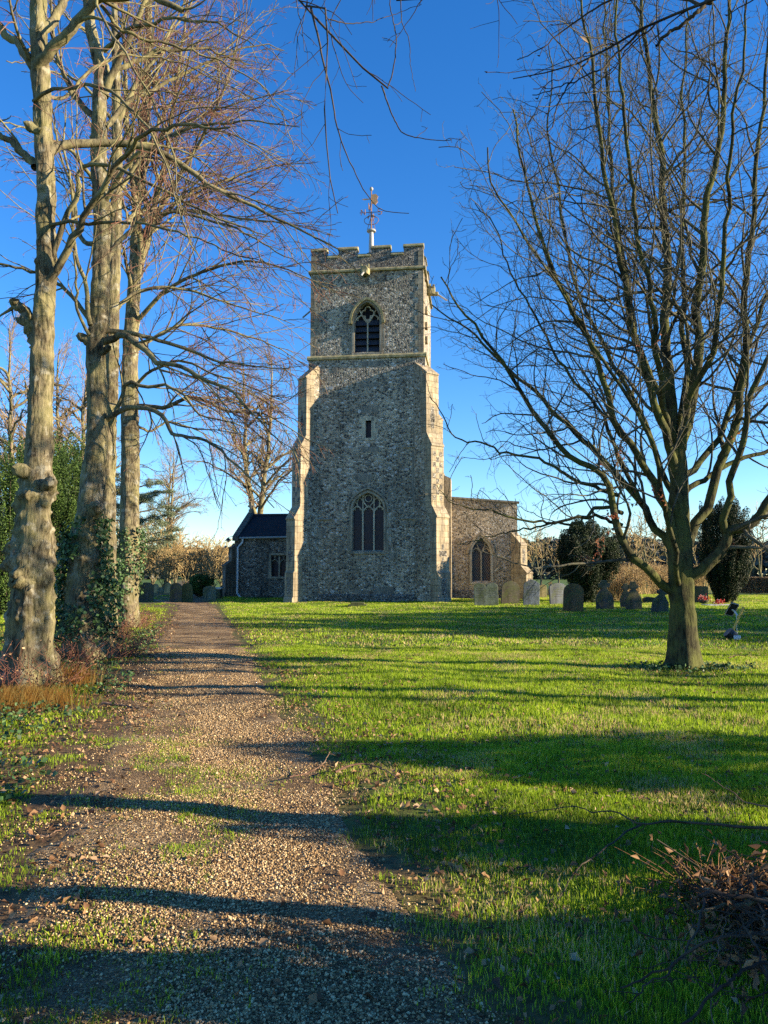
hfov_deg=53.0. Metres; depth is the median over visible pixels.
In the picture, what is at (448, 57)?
sky
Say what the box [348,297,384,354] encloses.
belfry window
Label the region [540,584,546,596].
gravestone
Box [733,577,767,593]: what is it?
beech hedge
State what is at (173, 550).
scrub tree
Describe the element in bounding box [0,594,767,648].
grass
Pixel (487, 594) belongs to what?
gravestone
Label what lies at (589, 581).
yew tree
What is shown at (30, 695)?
dry grass clump
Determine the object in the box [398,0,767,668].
oak tree
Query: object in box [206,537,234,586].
scrub tree
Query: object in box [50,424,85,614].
cypress tree
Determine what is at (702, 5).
beech tree
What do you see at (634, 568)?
bramble bush
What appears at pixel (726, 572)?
yew tree
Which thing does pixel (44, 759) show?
ground ivy
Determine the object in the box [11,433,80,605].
cypress tree
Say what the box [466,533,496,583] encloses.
window
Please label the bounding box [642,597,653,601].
gravestone
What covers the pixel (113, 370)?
lime tree
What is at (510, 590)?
gravestone
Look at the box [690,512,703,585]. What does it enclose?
hedgerow tree
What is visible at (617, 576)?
bramble bush
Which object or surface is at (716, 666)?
ground ivy
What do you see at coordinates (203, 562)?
scrub tree
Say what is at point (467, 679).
grass
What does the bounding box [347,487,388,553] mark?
window
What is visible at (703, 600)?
grave flowers
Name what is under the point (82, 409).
broadleaf tree
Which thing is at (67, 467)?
cypress tree
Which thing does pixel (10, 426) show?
broadleaf tree
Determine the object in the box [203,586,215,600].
gravestone
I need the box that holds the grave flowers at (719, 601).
[702,599,729,605]
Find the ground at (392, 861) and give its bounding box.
[0,575,767,1023]
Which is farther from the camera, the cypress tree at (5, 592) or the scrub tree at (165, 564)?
the scrub tree at (165, 564)
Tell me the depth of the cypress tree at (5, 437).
30.99 m
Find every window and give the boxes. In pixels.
[267,553,285,578]
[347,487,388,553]
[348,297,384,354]
[358,416,378,439]
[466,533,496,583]
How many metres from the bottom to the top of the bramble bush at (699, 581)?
2.794 m
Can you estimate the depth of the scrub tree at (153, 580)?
79.74 m
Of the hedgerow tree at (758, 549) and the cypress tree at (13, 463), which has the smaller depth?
the cypress tree at (13, 463)
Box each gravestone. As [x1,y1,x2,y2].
[139,582,153,601]
[153,584,158,592]
[164,582,170,593]
[170,583,181,601]
[182,583,192,601]
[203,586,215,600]
[474,583,498,605]
[501,581,519,603]
[523,579,539,605]
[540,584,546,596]
[549,583,565,604]
[563,583,583,611]
[595,580,613,609]
[620,583,628,607]
[625,581,641,609]
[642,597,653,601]
[651,588,668,612]
[694,586,707,602]
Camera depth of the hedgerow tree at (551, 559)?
117.47 m
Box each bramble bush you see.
[591,566,630,592]
[598,569,652,600]
[614,563,663,593]
[623,559,694,593]
[659,563,711,593]
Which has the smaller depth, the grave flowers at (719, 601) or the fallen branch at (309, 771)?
the fallen branch at (309, 771)
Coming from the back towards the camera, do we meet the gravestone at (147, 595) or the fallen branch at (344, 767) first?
the gravestone at (147, 595)
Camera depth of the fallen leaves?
5.88 m
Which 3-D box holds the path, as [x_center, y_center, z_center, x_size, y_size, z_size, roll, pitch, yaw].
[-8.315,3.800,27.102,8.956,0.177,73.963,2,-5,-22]
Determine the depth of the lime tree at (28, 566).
11.00 m
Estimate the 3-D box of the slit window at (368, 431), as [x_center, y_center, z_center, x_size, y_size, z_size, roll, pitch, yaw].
[-0.878,-4.837,44.670,1.166,1.411,0.370,-1,-5,7]
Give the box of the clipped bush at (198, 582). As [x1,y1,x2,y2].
[184,573,214,596]
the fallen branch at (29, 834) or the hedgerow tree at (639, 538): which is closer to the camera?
the fallen branch at (29, 834)
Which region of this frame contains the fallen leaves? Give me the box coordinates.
[0,613,767,1023]
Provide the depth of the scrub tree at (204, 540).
99.99 m
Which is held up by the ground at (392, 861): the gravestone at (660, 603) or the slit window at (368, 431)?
the gravestone at (660, 603)
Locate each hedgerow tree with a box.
[521,520,555,584]
[524,526,548,569]
[538,535,559,582]
[601,515,662,571]
[624,511,665,562]
[630,510,665,586]
[637,511,694,564]
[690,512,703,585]
[740,501,767,576]
[748,527,766,575]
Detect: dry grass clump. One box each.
[0,680,104,714]
[48,660,122,688]
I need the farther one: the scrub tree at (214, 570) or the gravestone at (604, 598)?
the scrub tree at (214, 570)
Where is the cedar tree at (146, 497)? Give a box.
[115,473,184,564]
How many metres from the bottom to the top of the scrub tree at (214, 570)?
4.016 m
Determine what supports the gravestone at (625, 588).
on the ground at (392, 861)
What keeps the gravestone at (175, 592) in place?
on the ground at (392, 861)
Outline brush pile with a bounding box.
[598,829,767,1023]
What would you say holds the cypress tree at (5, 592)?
on the ground at (392, 861)
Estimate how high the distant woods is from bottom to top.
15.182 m
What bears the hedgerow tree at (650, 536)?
on the ground at (392, 861)
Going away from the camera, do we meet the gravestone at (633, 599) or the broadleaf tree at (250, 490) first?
the gravestone at (633, 599)
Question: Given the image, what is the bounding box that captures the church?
[222,187,532,602]
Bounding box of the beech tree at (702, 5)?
[259,0,752,247]
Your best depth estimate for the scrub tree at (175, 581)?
95.49 m
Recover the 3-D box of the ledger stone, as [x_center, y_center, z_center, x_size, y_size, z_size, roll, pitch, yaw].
[-1.304,4.611,38.052,0.920,0.300,0.800,0,-5,0]
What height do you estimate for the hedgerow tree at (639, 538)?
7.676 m
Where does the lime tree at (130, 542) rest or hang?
on the ground at (392, 861)
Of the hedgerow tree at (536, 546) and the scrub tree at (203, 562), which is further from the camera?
the hedgerow tree at (536, 546)
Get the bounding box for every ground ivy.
[0,623,162,804]
[627,659,764,672]
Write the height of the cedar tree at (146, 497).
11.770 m
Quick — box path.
[0,598,488,1023]
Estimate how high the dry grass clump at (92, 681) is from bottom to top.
0.380 m
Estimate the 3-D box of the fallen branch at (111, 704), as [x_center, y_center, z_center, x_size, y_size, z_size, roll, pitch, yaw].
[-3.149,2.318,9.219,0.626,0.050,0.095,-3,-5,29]
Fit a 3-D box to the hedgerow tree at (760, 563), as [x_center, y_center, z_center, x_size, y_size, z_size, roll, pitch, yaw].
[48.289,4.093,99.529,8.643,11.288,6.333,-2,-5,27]
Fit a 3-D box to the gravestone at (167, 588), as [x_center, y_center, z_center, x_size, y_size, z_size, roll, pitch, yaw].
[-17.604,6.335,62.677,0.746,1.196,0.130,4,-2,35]
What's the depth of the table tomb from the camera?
49.35 m
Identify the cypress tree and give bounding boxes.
[0,433,20,611]
[0,434,71,615]
[4,449,72,516]
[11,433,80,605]
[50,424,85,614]
[55,442,81,511]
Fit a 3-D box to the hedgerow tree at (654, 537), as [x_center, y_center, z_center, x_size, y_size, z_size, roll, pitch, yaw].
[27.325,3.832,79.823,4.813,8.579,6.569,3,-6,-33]
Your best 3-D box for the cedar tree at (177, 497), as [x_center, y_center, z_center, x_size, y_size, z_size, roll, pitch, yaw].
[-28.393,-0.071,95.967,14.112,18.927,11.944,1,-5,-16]
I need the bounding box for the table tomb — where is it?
[215,587,223,598]
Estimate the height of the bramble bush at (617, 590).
1.896 m
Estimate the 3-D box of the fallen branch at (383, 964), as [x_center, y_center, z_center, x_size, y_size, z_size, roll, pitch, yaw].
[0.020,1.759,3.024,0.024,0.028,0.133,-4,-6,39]
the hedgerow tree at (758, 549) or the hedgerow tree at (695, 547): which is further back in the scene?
the hedgerow tree at (758, 549)
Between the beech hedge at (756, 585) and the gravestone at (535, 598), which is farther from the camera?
the beech hedge at (756, 585)
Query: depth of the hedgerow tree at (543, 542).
104.92 m
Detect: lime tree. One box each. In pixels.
[0,0,318,637]
[0,0,328,661]
[0,0,358,627]
[0,0,370,691]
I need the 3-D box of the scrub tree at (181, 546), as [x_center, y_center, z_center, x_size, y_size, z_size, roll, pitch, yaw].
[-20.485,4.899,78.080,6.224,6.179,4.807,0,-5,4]
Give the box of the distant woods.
[139,535,767,579]
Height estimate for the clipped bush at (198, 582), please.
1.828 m
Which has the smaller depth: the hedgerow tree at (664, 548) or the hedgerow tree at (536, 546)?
the hedgerow tree at (664, 548)
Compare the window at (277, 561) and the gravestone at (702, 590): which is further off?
the window at (277, 561)
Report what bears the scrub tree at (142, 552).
on the ground at (392, 861)
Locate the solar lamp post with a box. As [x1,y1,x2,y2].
[723,602,744,639]
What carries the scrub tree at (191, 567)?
on the ground at (392, 861)
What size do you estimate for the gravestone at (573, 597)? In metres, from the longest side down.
1.478 x 0.826 x 0.134 m
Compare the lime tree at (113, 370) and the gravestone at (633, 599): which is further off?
the gravestone at (633, 599)
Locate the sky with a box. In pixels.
[0,0,767,574]
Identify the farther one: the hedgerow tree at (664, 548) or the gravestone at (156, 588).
the hedgerow tree at (664, 548)
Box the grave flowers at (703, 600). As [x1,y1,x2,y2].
[697,594,713,603]
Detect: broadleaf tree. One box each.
[0,302,120,485]
[0,318,168,500]
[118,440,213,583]
[161,330,297,513]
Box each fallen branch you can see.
[27,828,63,837]
[101,702,138,708]
[289,752,332,777]
[334,763,396,777]
[379,951,401,968]
[545,824,641,922]
[702,773,767,806]
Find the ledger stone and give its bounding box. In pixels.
[348,602,366,606]
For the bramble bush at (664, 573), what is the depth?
61.26 m
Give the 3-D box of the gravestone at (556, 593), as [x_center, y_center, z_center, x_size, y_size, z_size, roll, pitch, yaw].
[8.864,4.313,39.254,0.908,1.383,0.134,-1,-4,-14]
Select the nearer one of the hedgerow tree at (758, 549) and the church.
the church
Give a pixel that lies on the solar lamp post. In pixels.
(730, 633)
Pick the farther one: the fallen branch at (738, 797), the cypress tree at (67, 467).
the cypress tree at (67, 467)
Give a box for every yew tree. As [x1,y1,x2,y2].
[551,514,622,602]
[696,496,753,602]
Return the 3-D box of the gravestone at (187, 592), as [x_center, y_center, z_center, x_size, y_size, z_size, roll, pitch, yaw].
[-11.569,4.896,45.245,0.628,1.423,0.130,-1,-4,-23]
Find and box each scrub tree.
[117,521,152,583]
[140,517,197,583]
[142,529,199,583]
[144,545,189,586]
[146,531,216,583]
[152,523,205,582]
[174,545,208,579]
[184,533,231,585]
[186,537,228,576]
[192,549,227,586]
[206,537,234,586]
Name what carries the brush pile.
on the ground at (392, 861)
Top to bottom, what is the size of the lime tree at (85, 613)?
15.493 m
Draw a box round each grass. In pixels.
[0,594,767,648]
[0,643,767,744]
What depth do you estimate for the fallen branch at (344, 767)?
6.13 m
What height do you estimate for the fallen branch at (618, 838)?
0.158 m
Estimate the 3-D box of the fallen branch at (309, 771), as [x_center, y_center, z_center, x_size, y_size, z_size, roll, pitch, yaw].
[-0.551,2.036,6.184,0.101,0.098,0.576,-3,-5,29]

